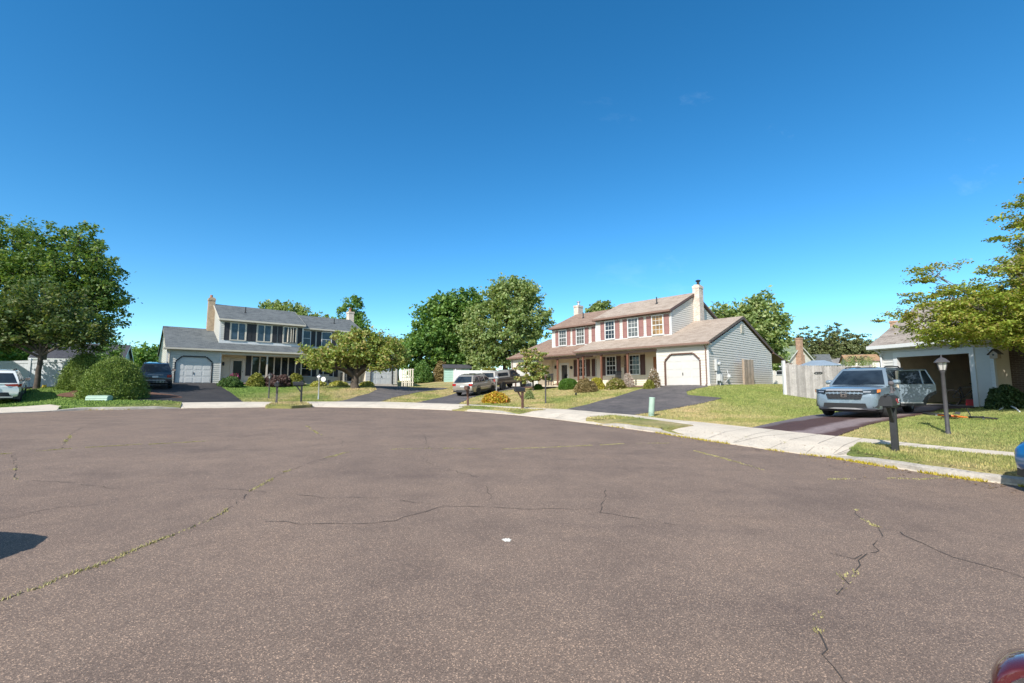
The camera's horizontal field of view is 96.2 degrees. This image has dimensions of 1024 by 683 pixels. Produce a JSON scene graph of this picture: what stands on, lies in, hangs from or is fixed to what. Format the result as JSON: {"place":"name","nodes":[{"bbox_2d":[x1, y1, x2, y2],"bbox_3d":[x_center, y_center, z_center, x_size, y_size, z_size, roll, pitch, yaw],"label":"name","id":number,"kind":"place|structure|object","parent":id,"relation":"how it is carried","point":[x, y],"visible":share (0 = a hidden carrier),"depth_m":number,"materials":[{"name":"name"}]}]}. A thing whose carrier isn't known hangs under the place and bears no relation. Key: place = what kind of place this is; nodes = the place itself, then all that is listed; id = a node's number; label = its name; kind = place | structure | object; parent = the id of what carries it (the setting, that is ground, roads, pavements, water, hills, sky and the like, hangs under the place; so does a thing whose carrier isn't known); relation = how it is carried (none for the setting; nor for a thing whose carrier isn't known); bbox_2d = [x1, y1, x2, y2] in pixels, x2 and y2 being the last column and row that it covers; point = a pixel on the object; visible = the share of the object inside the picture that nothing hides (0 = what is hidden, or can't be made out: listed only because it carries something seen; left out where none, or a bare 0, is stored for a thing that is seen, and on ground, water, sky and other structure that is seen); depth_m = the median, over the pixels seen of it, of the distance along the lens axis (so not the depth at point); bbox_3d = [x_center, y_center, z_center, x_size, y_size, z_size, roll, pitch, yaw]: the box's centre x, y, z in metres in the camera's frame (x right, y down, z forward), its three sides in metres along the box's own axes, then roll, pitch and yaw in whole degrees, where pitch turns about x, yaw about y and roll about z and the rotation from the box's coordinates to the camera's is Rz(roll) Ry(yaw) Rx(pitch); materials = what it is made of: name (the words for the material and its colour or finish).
{"place":"outdoors","nodes":[
{"label":"outdoors","id":0,"kind":"place"},
{"bbox_2d":[0,404,60,413],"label":"driveway apron","id":1,"kind":"object","parent":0,"point":[35,408],"visible":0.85,"depth_m":19.67,"materials":[{"name":"concrete"}]},
{"bbox_2d":[56,399,181,407],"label":"verge","id":2,"kind":"structure","parent":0,"point":[165,405],"depth_m":21.92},
{"bbox_2d":[130,383,242,401],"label":"driveway","id":3,"kind":"structure","parent":0,"point":[200,392],"depth_m":29.98,"materials":[{"name":"asphalt"}]},
{"bbox_2d":[139,361,175,387],"bbox_3d":[-24.987,2.294,32.274,2.250,1.781,4.852,4,-3,-37],"label":"parked suv","id":4,"kind":"object","parent":3,"relation":"on","point":[158,373],"visible":0.59,"depth_m":30.59,"materials":[{"name":"blue paint"}]},
{"bbox_2d":[265,403,312,408],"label":"verge","id":5,"kind":"structure","parent":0,"point":[289,406],"depth_m":23.89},
{"bbox_2d":[336,386,447,401],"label":"driveway","id":6,"kind":"structure","parent":0,"point":[381,393],"depth_m":35.90,"materials":[{"name":"asphalt"}]},
{"bbox_2d":[417,386,531,403],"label":"driveway","id":7,"kind":"structure","parent":0,"point":[455,398],"depth_m":34.03,"materials":[{"name":"asphalt"}]},
{"bbox_2d":[452,373,495,394],"bbox_3d":[-2.988,3.458,37.818,2.230,1.720,4.860,-2,-2,22],"label":"parked wagon","id":8,"kind":"object","parent":7,"relation":"on","point":[477,383],"visible":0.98,"depth_m":36.13,"materials":[{"name":"beige paint"}]},
{"bbox_2d":[482,369,527,389],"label":"pickup truck","id":9,"kind":"object","parent":7,"relation":"on","point":[506,376],"visible":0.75,"depth_m":40.54,"materials":[{"name":"grey paint"}]},
{"bbox_2d":[452,406,545,413],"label":"verge","id":10,"kind":"structure","parent":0,"point":[465,408],"depth_m":23.00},
{"bbox_2d":[0,407,1023,682],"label":"road","id":11,"kind":"structure","parent":0,"point":[722,575],"depth_m":4.24,"materials":[{"name":"asphalt"}]},
{"bbox_2d":[53,406,175,410],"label":"kerb","id":12,"kind":"structure","parent":11,"relation":"on","point":[114,408],"depth_m":21.16,"materials":[{"name":"concrete"}]},
{"bbox_2d":[1,426,949,633],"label":"crack grass","id":13,"kind":"structure","parent":11,"relation":"on","point":[226,510],"depth_m":5.33,"materials":[{"name":"plant"}]},
{"bbox_2d":[0,422,1021,682],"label":"road cracks","id":14,"kind":"object","parent":11,"relation":"on","point":[626,516],"visible":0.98,"depth_m":5.10,"materials":[{"name":"asphalt"}]},
{"bbox_2d":[90,409,1023,486],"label":"kerb weeds","id":15,"kind":"object","parent":11,"relation":"on","point":[895,467],"visible":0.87,"depth_m":9.60,"materials":[{"name":"plant"}]},
{"bbox_2d":[188,387,1022,492],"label":"fallen leaves","id":16,"kind":"object","parent":11,"relation":"on","point":[822,448],"visible":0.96,"depth_m":11.29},
{"bbox_2d":[602,423,677,434],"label":"kerb","id":17,"kind":"structure","parent":11,"relation":"on","point":[653,429],"depth_m":15.62,"materials":[{"name":"concrete"}]},
{"bbox_2d":[834,456,1023,484],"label":"kerb","id":18,"kind":"structure","parent":11,"relation":"on","point":[970,474],"depth_m":8.41,"materials":[{"name":"concrete"}]},
{"bbox_2d":[991,648,1023,682],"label":"parked car","id":19,"kind":"object","parent":11,"relation":"on","point":[1008,666],"visible":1,"depth_m":0.93,"materials":[{"name":"red paint"}]},
{"bbox_2d":[1014,441,1023,476],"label":"parked car","id":20,"kind":"object","parent":11,"relation":"on","point":[1019,455],"visible":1,"depth_m":7.19,"materials":[{"name":"blue paint"}]},
{"bbox_2d":[0,380,1023,451],"bbox_3d":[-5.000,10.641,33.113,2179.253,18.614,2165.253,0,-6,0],"label":"lawn","id":21,"kind":"structure","parent":0,"point":[439,384],"depth_m":24.82,"materials":[{"name":"plant"}]},
{"bbox_2d":[0,369,30,401],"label":"parked suv","id":22,"kind":"object","parent":21,"relation":"on","point":[12,384],"visible":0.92,"depth_m":22.52,"materials":[{"name":"white paint"}]},
{"bbox_2d":[0,346,32,360],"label":"background tree","id":23,"kind":"object","parent":21,"relation":"on","point":[21,356],"visible":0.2,"depth_m":71.08,"materials":[{"name":"green plant"}]},
{"bbox_2d":[0,358,71,386],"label":"fence","id":24,"kind":"object","parent":21,"relation":"on","point":[49,370],"visible":0.34,"depth_m":29.67,"materials":[{"name":"white plastic"}]},
{"bbox_2d":[0,273,122,388],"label":"maple tree","id":25,"kind":"object","parent":21,"relation":"on","point":[40,335],"visible":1,"depth_m":26.14,"materials":[{"name":"green plant"}]},
{"bbox_2d":[0,214,142,359],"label":"maple tree","id":26,"kind":"object","parent":21,"relation":"on","point":[37,259],"visible":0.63,"depth_m":38.02,"materials":[{"name":"green plant"}]},
{"bbox_2d":[28,343,133,362],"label":"house","id":27,"kind":"structure","parent":21,"relation":"on","point":[56,354],"depth_m":52.54,"materials":[{"name":"white"}]},
{"bbox_2d":[85,395,112,400],"bbox_3d":[-21.113,2.906,23.521,1.000,0.312,0.455,1,-6,-8],"label":"utility box","id":28,"kind":"object","parent":21,"relation":"on","point":[100,397],"visible":0.74,"depth_m":23.35,"materials":[{"name":"green paint"}]},
{"bbox_2d":[95,336,126,359],"bbox_3d":[-29.877,1.509,34.085,2.297,3.797,2.577,-5,-7,41],"label":"young evergreen","id":29,"kind":"object","parent":21,"relation":"on","point":[114,353],"visible":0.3,"depth_m":34.10,"materials":[{"name":"green plant"}]},
{"bbox_2d":[57,390,180,397],"bbox_3d":[-22.214,2.994,26.513,5.856,0.504,4.404,0,-6,0],"label":"mulch bed","id":30,"kind":"object","parent":21,"relation":"on","point":[153,395],"visible":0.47,"depth_m":26.45,"materials":[{"name":"brown soil"}]},
{"bbox_2d":[52,351,100,390],"bbox_3d":[-25.400,1.820,27.382,2.807,2.516,2.720,0,-6,0],"label":"spruce shrub","id":31,"kind":"object","parent":30,"relation":"on","point":[78,365],"visible":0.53,"depth_m":26.59,"materials":[{"name":"green plant"}]},
{"bbox_2d":[70,356,151,399],"bbox_3d":[-21.667,1.997,25.009,3.459,2.670,3.344,0,-6,0],"label":"spruce shrub","id":32,"kind":"object","parent":30,"relation":"on","point":[118,378],"visible":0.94,"depth_m":24.30,"materials":[{"name":"green plant"}]},
{"bbox_2d":[129,341,158,367],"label":"background tree","id":33,"kind":"object","parent":21,"relation":"on","point":[139,354],"visible":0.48,"depth_m":79.17,"materials":[{"name":"green plant"}]},
{"bbox_2d":[217,376,243,386],"bbox_3d":[-22.305,3.222,36.377,1.843,1.022,2.975,5,-7,-40],"label":"juniper shrub","id":34,"kind":"object","parent":21,"relation":"on","point":[230,381],"visible":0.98,"depth_m":35.62,"materials":[{"name":"green plant"}]},
{"bbox_2d":[0,383,487,407],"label":"grass","id":35,"kind":"structure","parent":21,"relation":"on","point":[284,401],"depth_m":30.39,"materials":[{"name":"plant"}]},
{"bbox_2d":[245,372,264,386],"bbox_3d":[-21.281,3.215,38.259,1.620,1.349,1.467,-3,-6,27],"label":"rounded shrub","id":36,"kind":"object","parent":21,"relation":"on","point":[255,379],"visible":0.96,"depth_m":37.88,"materials":[{"name":"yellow plant"}]},
{"bbox_2d":[264,374,282,386],"bbox_3d":[-20.345,3.365,39.050,1.699,1.271,1.636,0,-6,-1],"label":"rounded shrub","id":37,"kind":"object","parent":21,"relation":"on","point":[273,379],"visible":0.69,"depth_m":38.67,"materials":[{"name":"purple plant"}]},
{"bbox_2d":[157,295,397,385],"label":"house","id":38,"kind":"structure","parent":21,"relation":"on","point":[244,343],"depth_m":41.91,"materials":[{"name":"white"}]},
{"bbox_2d":[175,357,211,382],"bbox_3d":[-26.005,2.311,37.562,2.460,2.184,0.100,5,-7,-40],"label":"garage door","id":39,"kind":"structure","parent":38,"relation":"in","point":[188,369],"depth_m":37.53,"materials":[{"name":"white metal"}]},
{"bbox_2d":[229,358,244,381],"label":"door","id":40,"kind":"structure","parent":38,"relation":"in","point":[237,365],"depth_m":40.81,"materials":[{"name":"white wood"}]},
{"bbox_2d":[229,322,246,340],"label":"window","id":41,"kind":"structure","parent":38,"relation":"in","point":[238,331],"depth_m":40.99,"materials":[{"name":"glass"}]},
{"bbox_2d":[256,324,272,342],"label":"window","id":42,"kind":"structure","parent":38,"relation":"in","point":[264,332],"depth_m":42.33,"materials":[{"name":"glass"}]},
{"bbox_2d":[251,356,295,376],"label":"window","id":43,"kind":"structure","parent":38,"relation":"in","point":[277,366],"depth_m":42.68,"materials":[{"name":"white glass"}]},
{"bbox_2d":[282,326,297,343],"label":"window","id":44,"kind":"structure","parent":38,"relation":"in","point":[284,338],"depth_m":43.66,"materials":[{"name":"white glass"}]},
{"bbox_2d":[303,330,310,346],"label":"window","id":45,"kind":"structure","parent":38,"relation":"in","point":[307,334],"depth_m":46.65,"materials":[{"name":"glass"}]},
{"bbox_2d":[321,332,331,345],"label":"window","id":46,"kind":"structure","parent":38,"relation":"in","point":[325,336],"depth_m":47.82,"materials":[{"name":"glass"}]},
{"bbox_2d":[371,368,391,383],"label":"garage door","id":47,"kind":"structure","parent":38,"relation":"in","point":[385,377],"depth_m":50.03,"materials":[{"name":"white metal"}]},
{"bbox_2d":[258,299,318,316],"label":"background tree","id":48,"kind":"object","parent":21,"relation":"on","point":[297,309],"visible":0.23,"depth_m":83.88,"materials":[{"name":"green plant"}]},
{"bbox_2d":[290,373,304,386],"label":"rounded shrub","id":49,"kind":"object","parent":21,"relation":"on","point":[295,377],"visible":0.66,"depth_m":40.58,"materials":[{"name":"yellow plant"}]},
{"bbox_2d":[326,294,371,331],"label":"background tree","id":50,"kind":"object","parent":21,"relation":"on","point":[356,301],"visible":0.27,"depth_m":78.33,"materials":[{"name":"green plant"}]},
{"bbox_2d":[294,325,412,387],"bbox_3d":[-13.094,1.408,38.345,9.392,5.485,5.037,0,-6,0],"label":"crab apple tree","id":51,"kind":"object","parent":21,"relation":"on","point":[372,352],"visible":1,"depth_m":37.52,"materials":[{"name":"green plant"}]},
{"bbox_2d":[401,369,413,385],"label":"fence","id":52,"kind":"object","parent":21,"relation":"on","point":[408,382],"visible":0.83,"depth_m":50.60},
{"bbox_2d":[411,360,433,382],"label":"boundary bush","id":53,"kind":"object","parent":21,"relation":"on","point":[422,372],"visible":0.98,"depth_m":57.94,"materials":[{"name":"green plant"}]},
{"bbox_2d":[432,360,445,380],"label":"boundary bush","id":54,"kind":"object","parent":21,"relation":"on","point":[438,372],"visible":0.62,"depth_m":59.23,"materials":[{"name":"beige plant"}]},
{"bbox_2d":[399,286,488,376],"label":"hedgerow tree","id":55,"kind":"object","parent":21,"relation":"on","point":[433,338],"visible":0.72,"depth_m":62.68,"materials":[{"name":"green plant"}]},
{"bbox_2d":[442,364,471,381],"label":"shed","id":56,"kind":"structure","parent":21,"relation":"on","point":[449,372],"depth_m":58.10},
{"bbox_2d":[455,369,486,379],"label":"fence","id":57,"kind":"object","parent":21,"relation":"on","point":[458,373],"visible":0.26,"depth_m":53.31,"materials":[{"name":"white plastic"}]},
{"bbox_2d":[481,391,510,403],"bbox_3d":[-0.969,3.382,27.441,1.762,0.911,1.921,5,-8,-43],"label":"spirea mound","id":58,"kind":"object","parent":21,"relation":"on","point":[495,397],"visible":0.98,"depth_m":26.89,"materials":[{"name":"yellow plant"}]},
{"bbox_2d":[453,272,556,369],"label":"hedgerow tree","id":59,"kind":"object","parent":21,"relation":"on","point":[514,312],"visible":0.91,"depth_m":58.83,"materials":[{"name":"green plant"}]},
{"bbox_2d":[513,347,550,390],"bbox_3d":[1.611,2.332,36.939,3.131,3.749,2.217,0,-6,0],"label":"dogwood tree","id":60,"kind":"object","parent":21,"relation":"on","point":[534,370],"visible":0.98,"depth_m":36.67,"materials":[{"name":"green plant"}]},
{"bbox_2d":[558,378,577,389],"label":"boxwood shrub","id":61,"kind":"object","parent":21,"relation":"on","point":[567,384],"visible":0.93,"depth_m":34.57,"materials":[{"name":"green plant"}]},
{"bbox_2d":[573,377,597,392],"bbox_3d":[5.108,3.083,31.888,1.782,1.181,1.842,0,-6,4],"label":"rounded shrub","id":62,"kind":"object","parent":21,"relation":"on","point":[586,384],"visible":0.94,"depth_m":31.36,"materials":[{"name":"beige plant"}]},
{"bbox_2d":[584,300,614,312],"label":"background tree","id":63,"kind":"object","parent":21,"relation":"on","point":[597,305],"visible":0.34,"depth_m":74.15,"materials":[{"name":"green plant"}]},
{"bbox_2d":[506,280,787,385],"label":"house","id":64,"kind":"structure","parent":21,"relation":"on","point":[688,339],"depth_m":35.65,"materials":[{"name":"grey"}]},
{"bbox_2d":[558,329,566,345],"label":"window","id":65,"kind":"structure","parent":64,"relation":"in","point":[562,334],"depth_m":44.05,"materials":[{"name":"white plastic"}]},
{"bbox_2d":[560,363,568,380],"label":"door","id":66,"kind":"structure","parent":64,"relation":"in","point":[565,366],"depth_m":43.63,"materials":[{"name":"white glass"}]},
{"bbox_2d":[576,327,584,344],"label":"window","id":67,"kind":"structure","parent":64,"relation":"in","point":[580,332],"depth_m":42.47,"materials":[{"name":"white plastic"}]},
{"bbox_2d":[604,320,614,339],"bbox_3d":[8.095,-0.940,38.036,0.125,1.570,1.020,5,-8,-42],"label":"window","id":68,"kind":"structure","parent":64,"relation":"in","point":[609,326],"depth_m":38.03,"materials":[{"name":"white plastic"}]},
{"bbox_2d":[605,356,616,375],"bbox_3d":[8.128,1.987,37.709,0.125,1.620,1.030,5,-8,-42],"label":"window","id":69,"kind":"structure","parent":64,"relation":"in","point":[611,367],"depth_m":37.72,"materials":[{"name":"glass"}]},
{"bbox_2d":[627,317,638,337],"bbox_3d":[9.578,-1.100,36.419,0.125,1.570,1.020,5,-8,-42],"label":"window","id":70,"kind":"structure","parent":64,"relation":"in","point":[632,323],"depth_m":36.41,"materials":[{"name":"glass"}]},
{"bbox_2d":[629,354,640,374],"bbox_3d":[9.612,1.827,36.092,0.125,1.620,1.030,5,-8,-42],"label":"window","id":71,"kind":"structure","parent":64,"relation":"in","point":[634,360],"depth_m":36.07,"materials":[{"name":"glass"}]},
{"bbox_2d":[651,314,663,335],"bbox_3d":[11.028,-1.256,34.839,0.125,1.570,1.020,5,-8,-42],"label":"window","id":72,"kind":"structure","parent":64,"relation":"in","point":[657,321],"depth_m":34.83,"materials":[{"name":"white plastic"}]},
{"bbox_2d":[666,354,699,384],"bbox_3d":[11.522,1.904,31.005,0.100,2.184,2.460,5,-8,-42],"label":"garage door","id":73,"kind":"structure","parent":64,"relation":"in","point":[681,369],"depth_m":30.99,"materials":[{"name":"white metal"}]},
{"bbox_2d":[647,366,660,387],"bbox_3d":[9.532,2.469,30.917,0.991,1.662,0.988,5,-8,-41],"label":"flowering shrub","id":74,"kind":"object","parent":21,"relation":"on","point":[654,376],"visible":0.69,"depth_m":30.70,"materials":[{"name":"beige plant"}]},
{"bbox_2d":[474,384,980,418],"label":"grass","id":75,"kind":"structure","parent":21,"relation":"on","point":[605,393],"depth_m":24.73,"materials":[{"name":"plant"}]},
{"bbox_2d":[742,359,754,384],"bbox_3d":[16.778,2.328,32.641,1.728,2.148,0.190,5,-8,-42],"label":"fence","id":76,"kind":"object","parent":21,"relation":"on","point":[748,368],"visible":0.89,"depth_m":32.42,"materials":[{"name":"brown wood"}]},
{"bbox_2d":[709,285,795,370],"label":"background tree","id":77,"kind":"object","parent":21,"relation":"on","point":[761,319],"visible":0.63,"depth_m":55.40,"materials":[{"name":"green plant"}]},
{"bbox_2d":[781,361,786,394],"bbox_3d":[15.940,2.271,26.907,0.140,2.300,0.140,0,-6,0],"label":"fence post","id":78,"kind":"object","parent":21,"relation":"on","point":[784,378],"visible":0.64,"depth_m":26.87,"materials":[{"name":"white plastic"}]},
{"bbox_2d":[772,338,813,383],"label":"house","id":79,"kind":"structure","parent":21,"relation":"on","point":[801,355],"depth_m":66.87,"materials":[{"name":"grey"}]},
{"bbox_2d":[798,326,819,354],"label":"pine tree","id":80,"kind":"object","parent":21,"relation":"on","point":[814,350],"visible":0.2,"depth_m":94.58,"materials":[{"name":"green plant"}]},
{"bbox_2d":[808,326,834,354],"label":"pine tree","id":81,"kind":"object","parent":21,"relation":"on","point":[818,342],"visible":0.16,"depth_m":96.15,"materials":[{"name":"green plant"}]},
{"bbox_2d":[801,360,842,366],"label":"garden canopy","id":82,"kind":"object","parent":21,"relation":"on","point":[819,363],"visible":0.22,"depth_m":45.24,"materials":[{"name":"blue fabric"}]},
{"bbox_2d":[785,363,871,398],"bbox_3d":[16.760,2.279,24.564,0.181,2.464,4.895,2,-6,-16],"label":"fence","id":83,"kind":"object","parent":21,"relation":"on","point":[806,381],"visible":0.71,"depth_m":25.48,"materials":[{"name":"white wood"}]},
{"bbox_2d":[816,325,845,358],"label":"pine tree","id":84,"kind":"object","parent":21,"relation":"on","point":[835,353],"visible":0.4,"depth_m":93.56,"materials":[{"name":"green plant"}]},
{"bbox_2d":[831,322,851,354],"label":"pine tree","id":85,"kind":"object","parent":21,"relation":"on","point":[841,339],"visible":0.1,"depth_m":95.81,"materials":[{"name":"green plant"}]},
{"bbox_2d":[840,355,876,366],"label":"hedge","id":86,"kind":"object","parent":21,"relation":"on","point":[862,360],"visible":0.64,"depth_m":59.72,"materials":[{"name":"green plant"}]},
{"bbox_2d":[839,354,879,366],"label":"house","id":87,"kind":"structure","parent":21,"relation":"on","point":[876,357],"depth_m":82.25,"materials":[{"name":"white paint"}]},
{"bbox_2d":[846,333,876,354],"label":"pine tree","id":88,"kind":"object","parent":21,"relation":"on","point":[860,345],"visible":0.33,"depth_m":91.87,"materials":[{"name":"green plant"}]},
{"bbox_2d":[933,355,950,433],"bbox_3d":[11.498,1.490,12.213,0.347,2.299,0.300,0,-6,0],"label":"lamp post","id":89,"kind":"object","parent":21,"relation":"on","point":[941,362],"visible":0.93,"depth_m":12.20,"materials":[{"name":"metal"}]},
{"bbox_2d":[866,254,1023,406],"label":"house","id":90,"kind":"structure","parent":21,"relation":"on","point":[980,370],"depth_m":20.64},
{"bbox_2d":[987,348,1003,358],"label":"bird house","id":91,"kind":"structure","parent":90,"relation":"attached to","point":[994,353],"depth_m":17.49,"materials":[{"name":"grey wood"}]},
{"bbox_2d":[869,178,1023,355],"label":"ornamental tree","id":92,"kind":"object","parent":21,"relation":"on","point":[975,323],"visible":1,"depth_m":14.95,"materials":[{"name":"green plant"}]},
{"bbox_2d":[922,409,998,419],"bbox_3d":[14.133,2.372,14.537,1.750,0.613,1.001,0,-10,40],"label":"string trimmer","id":93,"kind":"object","parent":21,"relation":"on","point":[942,415],"visible":0.78,"depth_m":14.51,"materials":[{"name":"orange paint"}]},
{"bbox_2d":[984,384,1023,408],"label":"shaded shrub","id":94,"kind":"object","parent":21,"relation":"on","point":[1007,396],"visible":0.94,"depth_m":16.52,"materials":[{"name":"green plant"}]},
{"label":"mulch bed","id":95,"kind":"structure","parent":21,"relation":"on","visible":0},
{"bbox_2d":[605,377,627,389],"bbox_3d":[7.334,3.015,32.474,1.847,1.020,1.414,5,-8,-42],"label":"rounded shrub","id":96,"kind":"object","parent":95,"relation":"on","point":[614,383],"visible":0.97,"depth_m":32.03,"materials":[{"name":"yellow plant"}]},
{"bbox_2d":[624,372,634,387],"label":"flowering shrub","id":97,"kind":"object","parent":95,"relation":"on","point":[628,381],"visible":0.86,"depth_m":32.88,"materials":[{"name":"beige plant"}]},
{"bbox_2d":[0,0,1023,380],"label":"sky","id":98,"kind":"structure","parent":0,"point":[390,154],"materials":[{"name":"blue"}]},
{"bbox_2d":[181,402,1019,485],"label":"sidewalk","id":99,"kind":"structure","parent":0,"point":[831,446],"depth_m":13.77,"materials":[{"name":"concrete"}]},
{"bbox_2d":[586,415,692,434],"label":"verge","id":100,"kind":"structure","parent":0,"point":[666,426],"depth_m":16.33,"materials":[{"name":"plant"}]},
{"bbox_2d":[569,385,720,414],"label":"driveway","id":101,"kind":"structure","parent":0,"point":[667,397],"depth_m":24.87,"materials":[{"name":"asphalt"}]},
{"bbox_2d":[671,407,1023,476],"bbox_3d":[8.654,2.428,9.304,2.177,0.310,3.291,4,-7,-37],"label":"verge","id":102,"kind":"structure","parent":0,"point":[854,453],"depth_m":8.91,"materials":[{"name":"plant"}]},
{"bbox_2d":[879,381,899,451],"bbox_3d":[8.235,1.770,9.977,0.630,1.830,0.224,4,-7,-38],"label":"mailbox","id":103,"kind":"object","parent":102,"relation":"on","point":[890,403],"visible":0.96,"depth_m":9.99,"materials":[{"name":"black paint"}]},
{"bbox_2d":[879,394,892,405],"bbox_3d":[8.010,1.258,9.853,0.060,0.255,0.221,4,-7,-38],"label":"mailbox door","id":104,"kind":"structure","parent":103,"relation":"in","point":[885,400],"depth_m":9.85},
{"bbox_2d":[752,405,974,435],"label":"driveway","id":105,"kind":"structure","parent":0,"point":[838,424],"depth_m":15.44,"materials":[{"name":"asphalt"}]},
{"bbox_2d":[815,366,936,416],"bbox_3d":[14.118,1.882,17.709,5.123,1.841,3.124,2,-6,-37],"label":"parked suv","id":106,"kind":"object","parent":105,"relation":"on","point":[857,389],"visible":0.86,"depth_m":17.02,"materials":[{"name":"blue paint"}]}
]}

